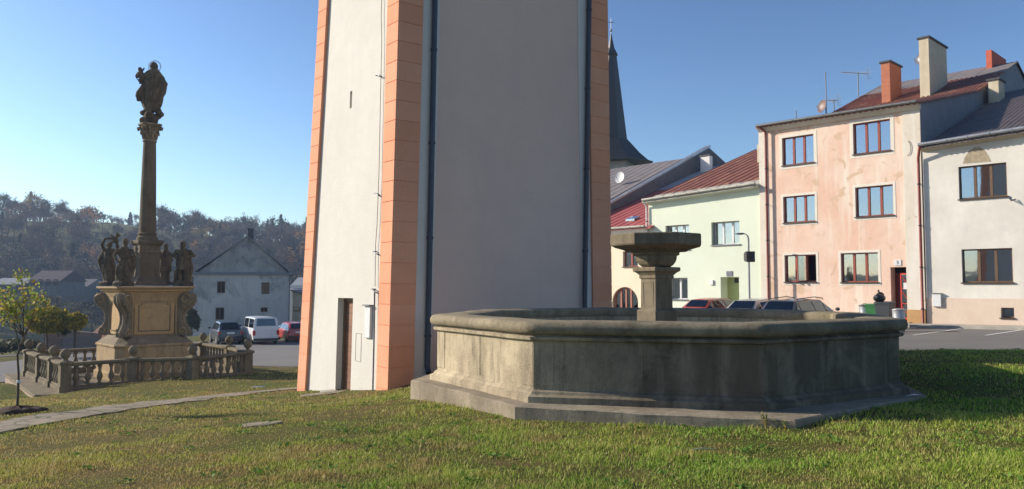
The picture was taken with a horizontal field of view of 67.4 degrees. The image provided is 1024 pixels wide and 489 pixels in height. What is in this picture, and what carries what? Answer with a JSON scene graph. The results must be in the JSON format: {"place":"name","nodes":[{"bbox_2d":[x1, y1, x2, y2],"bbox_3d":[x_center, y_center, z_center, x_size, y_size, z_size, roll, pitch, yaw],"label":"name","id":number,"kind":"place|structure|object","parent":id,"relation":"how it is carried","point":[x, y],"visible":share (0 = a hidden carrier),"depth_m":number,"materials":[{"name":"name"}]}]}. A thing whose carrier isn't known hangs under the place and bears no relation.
{"place":"outdoors","nodes":[
{"label":"outdoors","id":0,"kind":"place"},
{"bbox_2d":[0,387,296,433],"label":"path","id":1,"kind":"structure","parent":0,"point":[14,424],"depth_m":12.61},
{"bbox_2d":[0,220,1023,488],"bbox_3d":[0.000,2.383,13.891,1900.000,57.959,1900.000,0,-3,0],"label":"ground","id":2,"kind":"structure","parent":0,"point":[274,380],"depth_m":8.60,"materials":[{"name":"green plant"}]},
{"bbox_2d":[0,338,41,354],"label":"shrub","id":3,"kind":"object","parent":2,"relation":"on","point":[9,345],"visible":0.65,"depth_m":47.03,"materials":[{"name":"green plant"}]},
{"bbox_2d":[6,204,35,229],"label":"autumn tree","id":4,"kind":"object","parent":2,"relation":"on","point":[25,209],"visible":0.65,"depth_m":270.29,"materials":[{"name":"plant"}]},
{"bbox_2d":[0,278,48,306],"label":"distant house","id":5,"kind":"structure","parent":2,"relation":"on","point":[7,281],"depth_m":150.06,"materials":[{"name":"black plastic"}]},
{"bbox_2d":[0,267,56,414],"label":"young tree","id":6,"kind":"object","parent":2,"relation":"on","point":[17,408],"visible":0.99,"depth_m":12.71,"materials":[{"name":"green plant"}]},
{"bbox_2d":[23,191,49,220],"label":"autumn tree","id":7,"kind":"object","parent":2,"relation":"on","point":[29,200],"visible":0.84,"depth_m":301.54,"materials":[{"name":"grey plant"}]},
{"bbox_2d":[0,351,91,356],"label":"lane","id":8,"kind":"structure","parent":2,"relation":"on","point":[22,355],"depth_m":45.62,"materials":[{"name":"grey asphalt"}]},
{"bbox_2d":[63,336,98,352],"bbox_3d":[-26.122,6.075,46.564,2.150,1.080,0.083,0,-3,0],"label":"picket fence","id":9,"kind":"object","parent":8,"relation":"on","point":[78,339],"visible":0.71,"depth_m":46.54,"materials":[{"name":"grey paint"}]},
{"bbox_2d":[27,271,86,295],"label":"distant house","id":10,"kind":"structure","parent":2,"relation":"on","point":[61,283],"depth_m":151.60,"materials":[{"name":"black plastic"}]},
{"bbox_2d":[53,279,57,284],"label":"window","id":11,"kind":"structure","parent":10,"relation":"in","point":[55,281],"depth_m":149.79,"materials":[{"name":"grey glass"}]},
{"bbox_2d":[57,328,70,336],"bbox_3d":[-26.425,4.763,44.917,1.176,1.320,0.860,2,-4,-34],"label":"shrub","id":12,"kind":"object","parent":2,"relation":"on","point":[65,332],"visible":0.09,"depth_m":44.92,"materials":[{"name":"green plant"}]},
{"bbox_2d":[43,330,101,349],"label":"garden wall","id":13,"kind":"structure","parent":2,"relation":"on","point":[55,340],"depth_m":49.75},
{"bbox_2d":[62,279,101,301],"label":"distant house","id":14,"kind":"structure","parent":2,"relation":"on","point":[91,291],"depth_m":165.32,"materials":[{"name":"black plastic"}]},
{"bbox_2d":[72,204,100,234],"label":"autumn tree","id":15,"kind":"object","parent":2,"relation":"on","point":[93,215],"visible":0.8,"depth_m":270.38,"materials":[{"name":"brown plant"}]},
{"bbox_2d":[79,242,101,259],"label":"autumn tree","id":16,"kind":"object","parent":2,"relation":"on","point":[94,252],"visible":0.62,"depth_m":228.20,"materials":[{"name":"plant"}]},
{"bbox_2d":[106,213,115,222],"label":"autumn tree","id":17,"kind":"object","parent":2,"relation":"on","point":[112,219],"visible":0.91,"depth_m":352.78,"materials":[{"name":"grey plant"}]},
{"bbox_2d":[4,365,231,397],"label":"stone platform","id":18,"kind":"structure","parent":2,"relation":"on","point":[30,387],"depth_m":26.11,"materials":[{"name":"grey stone"}]},
{"bbox_2d":[21,332,254,392],"bbox_3d":[-13.178,4.115,27.731,6.672,1.330,7.106,3,-4,-41],"label":"balustrade","id":19,"kind":"object","parent":18,"relation":"on","point":[41,365],"visible":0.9,"depth_m":25.49,"materials":[{"name":"stone"}]},
{"bbox_2d":[93,122,196,380],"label":"plague column","id":20,"kind":"structure","parent":18,"relation":"on","point":[145,314],"depth_m":27.64,"materials":[{"name":"stone"}]},
{"bbox_2d":[97,233,120,285],"bbox_3d":[-14.761,0.541,28.148,0.723,1.964,0.707,-2,-4,32],"label":"saint statue","id":21,"kind":"object","parent":20,"relation":"on","point":[106,262],"visible":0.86,"depth_m":28.04,"materials":[{"name":"stone"}]},
{"bbox_2d":[112,238,136,285],"bbox_3d":[-13.516,0.607,26.716,0.701,1.676,0.720,-1,-3,10],"label":"saint statue","id":22,"kind":"object","parent":20,"relation":"on","point":[125,267],"visible":1,"depth_m":26.59,"materials":[{"name":"stone"}]},
{"bbox_2d":[135,60,167,122],"bbox_3d":[-13.385,-5.629,28.521,1.166,2.504,0.648,0,-3,0],"label":"crowned statue","id":23,"kind":"object","parent":20,"relation":"on","point":[150,92],"visible":0.98,"depth_m":28.38,"materials":[{"name":"stone"}]},
{"bbox_2d":[160,243,172,285],"bbox_3d":[-13.329,0.772,29.488,0.668,1.650,0.638,2,-4,-29],"label":"saint statue","id":24,"kind":"object","parent":20,"relation":"on","point":[166,258],"visible":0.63,"depth_m":29.39,"materials":[{"name":"stone"}]},
{"bbox_2d":[172,240,195,285],"bbox_3d":[-12.107,0.689,28.246,0.752,1.680,0.743,-3,-4,41],"label":"saint statue","id":25,"kind":"object","parent":20,"relation":"on","point":[183,272],"visible":0.99,"depth_m":28.16,"materials":[{"name":"stone"}]},
{"bbox_2d":[0,191,306,336],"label":"woodland","id":26,"kind":"object","parent":2,"relation":"on","point":[80,264],"visible":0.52,"depth_m":253.58,"materials":[{"name":"green plant"}]},
{"bbox_2d":[185,308,201,334],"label":"shrub","id":27,"kind":"object","parent":2,"relation":"on","point":[192,318],"visible":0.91,"depth_m":73.57,"materials":[{"name":"green plant"}]},
{"bbox_2d":[184,226,212,251],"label":"autumn tree","id":28,"kind":"object","parent":2,"relation":"on","point":[195,234],"visible":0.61,"depth_m":280.28,"materials":[{"name":"grey plant"}]},
{"bbox_2d":[214,221,229,240],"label":"autumn tree","id":29,"kind":"object","parent":2,"relation":"on","point":[222,229],"visible":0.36,"depth_m":299.22,"materials":[{"name":"grey plant"}]},
{"bbox_2d":[192,228,293,335],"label":"gabled house","id":30,"kind":"structure","parent":2,"relation":"on","point":[241,280],"depth_m":79.52,"materials":[{"name":"grey paint"}]},
{"bbox_2d":[213,306,225,320],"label":"window","id":31,"kind":"structure","parent":30,"relation":"in","point":[220,315],"depth_m":78.74,"materials":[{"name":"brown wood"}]},
{"bbox_2d":[215,280,227,294],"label":"window","id":32,"kind":"structure","parent":30,"relation":"in","point":[220,285],"depth_m":78.90,"materials":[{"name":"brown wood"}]},
{"bbox_2d":[258,306,269,313],"bbox_3d":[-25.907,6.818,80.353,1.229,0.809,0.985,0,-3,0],"label":"window","id":33,"kind":"structure","parent":30,"relation":"in","point":[265,309],"depth_m":80.20,"materials":[{"name":"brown wood"}]},
{"bbox_2d":[259,281,271,295],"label":"window","id":34,"kind":"structure","parent":30,"relation":"in","point":[264,285],"depth_m":80.37,"materials":[{"name":"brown wood"}]},
{"bbox_2d":[256,221,265,231],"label":"bare tree","id":35,"kind":"object","parent":2,"relation":"on","point":[262,224],"visible":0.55,"depth_m":354.15,"materials":[{"name":"grey plant"}]},
{"bbox_2d":[241,421,282,427],"bbox_3d":[-3.246,2.349,9.937,0.551,0.109,0.393,0,-3,0],"label":"flat stone","id":36,"kind":"object","parent":2,"relation":"on","point":[256,424],"visible":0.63,"depth_m":9.87,"materials":[{"name":"grey stone"}]},
{"bbox_2d":[261,215,282,225],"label":"autumn tree","id":37,"kind":"object","parent":2,"relation":"on","point":[273,218],"visible":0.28,"depth_m":361.42,"materials":[{"name":"plant"}]},
{"bbox_2d":[269,229,300,251],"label":"autumn tree","id":38,"kind":"object","parent":2,"relation":"on","point":[278,237],"visible":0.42,"depth_m":288.88,"materials":[{"name":"plant"}]},
{"bbox_2d":[275,216,296,229],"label":"autumn tree","id":39,"kind":"object","parent":2,"relation":"on","point":[283,223],"visible":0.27,"depth_m":336.76,"materials":[{"name":"plant"}]},
{"bbox_2d":[280,241,305,279],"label":"autumn tree","id":40,"kind":"object","parent":2,"relation":"on","point":[292,259],"visible":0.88,"depth_m":259.56,"materials":[{"name":"brown plant"}]},
{"bbox_2d":[290,277,302,321],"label":"house","id":41,"kind":"structure","parent":2,"relation":"on","point":[297,284],"depth_m":104.84,"materials":[{"name":"white paint"}]},
{"bbox_2d":[291,290,302,321],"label":"annex shed","id":42,"kind":"structure","parent":2,"relation":"on","point":[297,305],"depth_m":81.76,"materials":[{"name":"grey wood"}]},
{"bbox_2d":[293,228,305,243],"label":"autumn tree","id":43,"kind":"object","parent":2,"relation":"on","point":[299,233],"visible":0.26,"depth_m":298.49,"materials":[{"name":"plant"}]},
{"bbox_2d":[301,391,346,396],"bbox_3d":[-4.069,3.241,16.548,1.014,0.167,0.628,0,-3,0],"label":"flat stone","id":44,"kind":"object","parent":2,"relation":"on","point":[321,393],"visible":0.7,"depth_m":16.40,"materials":[{"name":"grey stone"}]},
{"bbox_2d":[297,0,611,391],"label":"tower","id":45,"kind":"structure","parent":2,"relation":"on","point":[459,156],"depth_m":17.54,"materials":[{"name":"white paint"}]},
{"bbox_2d":[320,298,352,391],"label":"door","id":46,"kind":"structure","parent":45,"relation":"in","point":[348,302],"depth_m":17.42,"materials":[{"name":"brown wood"}]},
{"bbox_2d":[0,341,1020,488],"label":"fallen leaves","id":47,"kind":"object","parent":2,"relation":"on","point":[516,444],"visible":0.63,"depth_m":7.82,"materials":[{"name":"brown plant"}]},
{"bbox_2d":[0,348,1023,488],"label":"clover","id":48,"kind":"object","parent":2,"relation":"on","point":[975,431],"visible":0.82,"depth_m":7.98,"materials":[{"name":"green plant"}]},
{"bbox_2d":[608,22,652,168],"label":"church","id":49,"kind":"structure","parent":2,"relation":"on","point":[624,151],"depth_m":109.29,"materials":[{"name":"grey metal"}]},
{"bbox_2d":[610,159,681,198],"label":"terraced house","id":50,"kind":"structure","parent":2,"relation":"on","point":[635,175],"depth_m":60.57,"materials":[{"name":"metal"}]},
{"bbox_2d":[615,172,623,183],"bbox_3d":[8.203,-5.089,58.659,0.649,0.943,0.649,0,-3,0],"label":"satellite dish","id":51,"kind":"object","parent":50,"relation":"on","point":[619,177],"visible":1,"depth_m":58.75,"materials":[{"name":"paint"}]},
{"bbox_2d":[611,145,724,210],"bbox_3d":[11.159,-0.332,58.372,21.300,16.236,0.510,3,-4,-43],"label":"firewall","id":52,"kind":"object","parent":50,"relation":"attached to","point":[684,167],"visible":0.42,"depth_m":59.16,"materials":[{"name":"concrete"}]},
{"bbox_2d":[610,154,717,307],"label":"terraced house","id":53,"kind":"structure","parent":2,"relation":"on","point":[626,279],"depth_m":48.06,"materials":[{"name":"beige paint"}]},
{"bbox_2d":[622,252,637,267],"bbox_3d":[7.347,0.917,47.357,0.320,1.006,1.246,3,-4,-43],"label":"window","id":54,"kind":"structure","parent":53,"relation":"in","point":[630,260],"depth_m":47.56,"materials":[{"name":"red wood"}]},
{"bbox_2d":[410,232,925,428],"bbox_3d":[2.326,1.411,12.531,7.398,3.164,7.704,-1,-3,15],"label":"fountain","id":55,"kind":"object","parent":2,"relation":"on","point":[658,357],"visible":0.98,"depth_m":9.59,"materials":[{"name":"stone"}]},
{"bbox_2d":[641,144,760,307],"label":"terraced house","id":56,"kind":"structure","parent":2,"relation":"on","point":[718,208],"depth_m":43.41,"materials":[{"name":"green paint"}]},
{"bbox_2d":[669,225,688,232],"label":"window","id":57,"kind":"structure","parent":56,"relation":"in","point":[678,228],"depth_m":45.25,"materials":[{"name":"white glass"}]},
{"bbox_2d":[672,278,688,299],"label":"window","id":58,"kind":"structure","parent":56,"relation":"in","point":[679,285],"depth_m":46.04,"materials":[{"name":"glass"}]},
{"bbox_2d":[710,221,739,245],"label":"window","id":59,"kind":"structure","parent":56,"relation":"in","point":[724,232],"depth_m":43.14,"materials":[{"name":"glass"}]},
{"bbox_2d":[727,277,738,300],"bbox_3d":[12.495,3.033,42.669,0.060,2.439,1.137,3,-4,-43],"label":"door","id":60,"kind":"structure","parent":56,"relation":"in","point":[732,282],"depth_m":42.84,"materials":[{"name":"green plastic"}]},
{"bbox_2d":[692,447,715,449],"bbox_3d":[1.802,1.913,7.208,0.238,0.022,0.022,0,-3,-7],"label":"stick","id":61,"kind":"object","parent":2,"relation":"on","point":[700,448],"visible":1,"depth_m":7.20,"materials":[{"name":"wood"}]},
{"bbox_2d":[757,411,767,427],"bbox_3d":[2.755,1.922,8.422,0.120,0.189,0.066,0,-3,0],"label":"weed","id":62,"kind":"object","parent":2,"relation":"on","point":[763,417],"visible":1,"depth_m":8.41,"materials":[{"name":"green plant"}]},
{"bbox_2d":[770,416,786,429],"bbox_3d":[2.882,1.930,8.286,0.173,0.149,0.074,-2,-4,35],"label":"weed","id":63,"kind":"object","parent":2,"relation":"on","point":[783,424],"visible":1,"depth_m":8.27,"materials":[{"name":"green plant"}]},
{"bbox_2d":[755,35,1023,322],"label":"terraced house","id":64,"kind":"structure","parent":2,"relation":"on","point":[839,218],"depth_m":38.36,"materials":[{"name":"paint"}]},
{"bbox_2d":[779,130,816,169],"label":"window","id":65,"kind":"structure","parent":64,"relation":"in","point":[799,150],"depth_m":40.28,"materials":[{"name":"red wood"}]},
{"bbox_2d":[781,192,817,225],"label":"window","id":66,"kind":"structure","parent":64,"relation":"in","point":[799,210],"depth_m":40.20,"materials":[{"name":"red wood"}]},
{"bbox_2d":[782,252,818,284],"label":"window","id":67,"kind":"structure","parent":64,"relation":"in","point":[802,268],"depth_m":39.94,"materials":[{"name":"red wood"}]},
{"bbox_2d":[816,100,825,113],"bbox_3d":[19.316,-8.577,47.892,0.586,0.919,0.618,-2,-4,29],"label":"satellite dish","id":68,"kind":"object","parent":64,"relation":"on","point":[821,107],"visible":0.98,"depth_m":47.97,"materials":[{"name":"grey paint"}]},
{"bbox_2d":[825,72,826,113],"bbox_3d":[19.811,-9.497,48.459,0.058,2.819,0.058,0,-3,0],"label":"roof mast","id":69,"kind":"object","parent":64,"relation":"on","point":[825,92],"visible":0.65,"depth_m":48.47,"materials":[{"name":"grey metal"}]},
{"bbox_2d":[826,94,841,110],"bbox_3d":[20.211,-8.820,48.411,0.862,1.230,0.854,0,-3,0],"label":"tv aerial","id":70,"kind":"object","parent":69,"relation":"attached to","point":[833,101],"visible":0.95,"depth_m":48.36,"materials":[{"name":"grey paint"}]},
{"bbox_2d":[839,67,871,97],"bbox_3d":[22.232,-10.322,49.875,1.995,2.327,0.888,0,-3,-7],"label":"tv aerial","id":71,"kind":"object","parent":64,"relation":"attached to","point":[865,73],"visible":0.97,"depth_m":49.82,"materials":[{"name":"grey paint"}]},
{"bbox_2d":[838,250,895,284],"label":"window","id":72,"kind":"structure","parent":64,"relation":"in","point":[859,267],"depth_m":37.83,"materials":[{"name":"red wood"}]},
{"bbox_2d":[849,114,894,158],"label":"window","id":73,"kind":"structure","parent":64,"relation":"in","point":[875,137],"depth_m":37.14,"materials":[{"name":"red wood"}]},
{"bbox_2d":[853,181,895,220],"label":"window","id":74,"kind":"structure","parent":64,"relation":"in","point":[875,201],"depth_m":37.61,"materials":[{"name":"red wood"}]},
{"bbox_2d":[895,273,905,319],"bbox_3d":[18.320,2.490,36.204,0.060,2.268,0.418,3,-4,-43],"label":"door","id":75,"kind":"structure","parent":64,"relation":"in","point":[897,275],"depth_m":36.23,"materials":[{"name":"red wood"}]},
{"bbox_2d":[914,55,918,63],"bbox_3d":[23.975,-10.841,45.285,0.517,0.821,0.518,-2,-4,30],"label":"satellite dish","id":76,"kind":"object","parent":64,"relation":"attached to","point":[917,60],"visible":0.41,"depth_m":45.48,"materials":[{"name":"grey paint"}]},
{"bbox_2d":[917,77,1023,324],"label":"terraced house","id":77,"kind":"structure","parent":2,"relation":"on","point":[973,180],"depth_m":34.01,"materials":[{"name":"white paint"}]},
{"bbox_2d":[957,163,1008,200],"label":"window","id":78,"kind":"structure","parent":77,"relation":"in","point":[987,181],"depth_m":34.14,"materials":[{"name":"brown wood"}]},
{"bbox_2d":[961,248,1014,283],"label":"window","id":79,"kind":"structure","parent":77,"relation":"in","point":[980,266],"depth_m":34.10,"materials":[{"name":"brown wood"}]},
{"bbox_2d":[999,308,1015,318],"bbox_3d":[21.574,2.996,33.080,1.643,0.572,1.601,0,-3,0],"label":"window","id":80,"kind":"structure","parent":77,"relation":"in","point":[1008,313],"depth_m":33.21,"materials":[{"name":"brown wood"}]},
{"bbox_2d":[0,328,1023,382],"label":"road","id":81,"kind":"structure","parent":0,"point":[281,353],"depth_m":30.59,"materials":[{"name":"grey asphalt"}]},
{"bbox_2d":[24,305,68,349],"bbox_3d":[-25.543,4.861,42.294,2.431,3.094,2.488,0,-3,0],"label":"globe tree","id":82,"kind":"object","parent":81,"relation":"on","point":[53,318],"visible":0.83,"depth_m":41.82,"materials":[{"name":"green plant"}]},
{"bbox_2d":[62,311,87,356],"bbox_3d":[-24.060,5.036,42.294,1.243,2.727,1.263,0,-3,0],"label":"globe tree","id":83,"kind":"object","parent":81,"relation":"on","point":[75,322],"visible":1,"depth_m":42.11,"materials":[{"name":"green plant"}]},
{"bbox_2d":[208,321,242,343],"bbox_3d":[-21.232,6.489,56.884,2.060,1.705,4.090,2,-4,-31],"label":"parked car","id":84,"kind":"object","parent":81,"relation":"on","point":[220,331],"visible":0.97,"depth_m":55.43,"materials":[{"name":"grey paint"}]},
{"bbox_2d":[240,316,278,343],"bbox_3d":[-18.729,6.284,56.712,2.200,2.015,4.850,2,-4,-31],"label":"parked van","id":85,"kind":"object","parent":81,"relation":"on","point":[259,328],"visible":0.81,"depth_m":54.84,"materials":[{"name":"white paint"}]},
{"bbox_2d":[278,322,300,341],"bbox_3d":[-16.846,6.647,58.835,2.020,1.505,3.990,2,-4,-31],"label":"parked car","id":86,"kind":"object","parent":81,"relation":"on","point":[288,330],"visible":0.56,"depth_m":57.27,"materials":[{"name":"red paint"}]},
{"bbox_2d":[682,298,732,307],"bbox_3d":[10.671,3.532,40.339,4.040,1.495,2.040,3,-4,-43],"label":"parked car","id":87,"kind":"object","parent":81,"relation":"on","point":[710,303],"visible":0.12,"depth_m":39.30,"materials":[{"name":"red paint"}]},
{"bbox_2d":[726,298,774,308],"bbox_3d":[11.760,3.266,36.214,2.060,1.475,4.390,-3,-4,44],"label":"parked car","id":88,"kind":"object","parent":81,"relation":"on","point":[753,303],"visible":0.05,"depth_m":34.94,"materials":[{"name":"silver metal"}]},
{"bbox_2d":[761,296,839,310],"bbox_3d":[12.085,2.944,31.714,4.790,1.612,2.100,3,-4,-43],"label":"parked car","id":89,"kind":"object","parent":81,"relation":"on","point":[791,303],"visible":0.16,"depth_m":30.51,"materials":[{"name":"silver metal"}]},
{"bbox_2d":[859,303,865,312],"bbox_3d":[15.755,3.117,34.281,0.509,0.981,0.509,0,-3,0],"label":"rubbish bin","id":90,"kind":"object","parent":81,"relation":"on","point":[861,308],"visible":0.29,"depth_m":34.18,"materials":[{"name":"plastic"}]},
{"bbox_2d":[864,304,875,314],"bbox_3d":[15.922,3.096,33.894,0.520,0.967,0.614,3,-4,-43],"label":"rubbish bin","id":91,"kind":"object","parent":81,"relation":"on","point":[869,308],"visible":0.41,"depth_m":33.76,"materials":[{"name":"green plastic"}]},
{"bbox_2d":[874,301,895,316],"bbox_3d":[16.247,3.016,33.499,0.645,1.067,0.758,3,-4,-43],"label":"rubbish bin","id":92,"kind":"object","parent":81,"relation":"on","point":[883,308],"visible":0.47,"depth_m":33.27,"materials":[{"name":"plastic"}]},
{"bbox_2d":[873,290,885,301],"bbox_3d":[16.034,2.248,33.525,0.529,0.560,0.464,1,-3,-23],"label":"rubbish bag","id":93,"kind":"object","parent":92,"relation":"on","point":[879,296],"visible":1,"depth_m":33.37,"materials":[{"name":"black plastic"}]},
{"bbox_2d":[892,307,905,331],"bbox_3d":[15.861,3.079,31.479,0.530,1.011,0.530,0,-3,0],"label":"rubbish bin","id":94,"kind":"object","parent":81,"relation":"on","point":[898,312],"visible":0.57,"depth_m":31.29,"materials":[{"name":"silver metal"}]},
{"bbox_2d":[907,324,1023,329],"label":"kerb","id":95,"kind":"structure","parent":81,"relation":"on","point":[968,327],"depth_m":32.34,"materials":[{"name":"concrete"}]},
{"bbox_2d":[0,0,1023,241],"label":"sky","id":96,"kind":"structure","parent":0,"point":[234,140],"materials":[{"name":"blue"}]},
{"bbox_2d":[908,323,1023,326],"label":"pavement","id":97,"kind":"structure","parent":0,"point":[967,324],"depth_m":33.25,"materials":[{"name":"concrete"}]},
{"bbox_2d":[735,233,754,297],"bbox_3d":[12.180,1.775,40.041,0.985,4.778,0.346,0,-3,0],"label":"street lamp","id":98,"kind":"object","parent":97,"relation":"on","point":[749,256],"visible":0.87,"depth_m":40.03,"materials":[{"name":"grey metal"}]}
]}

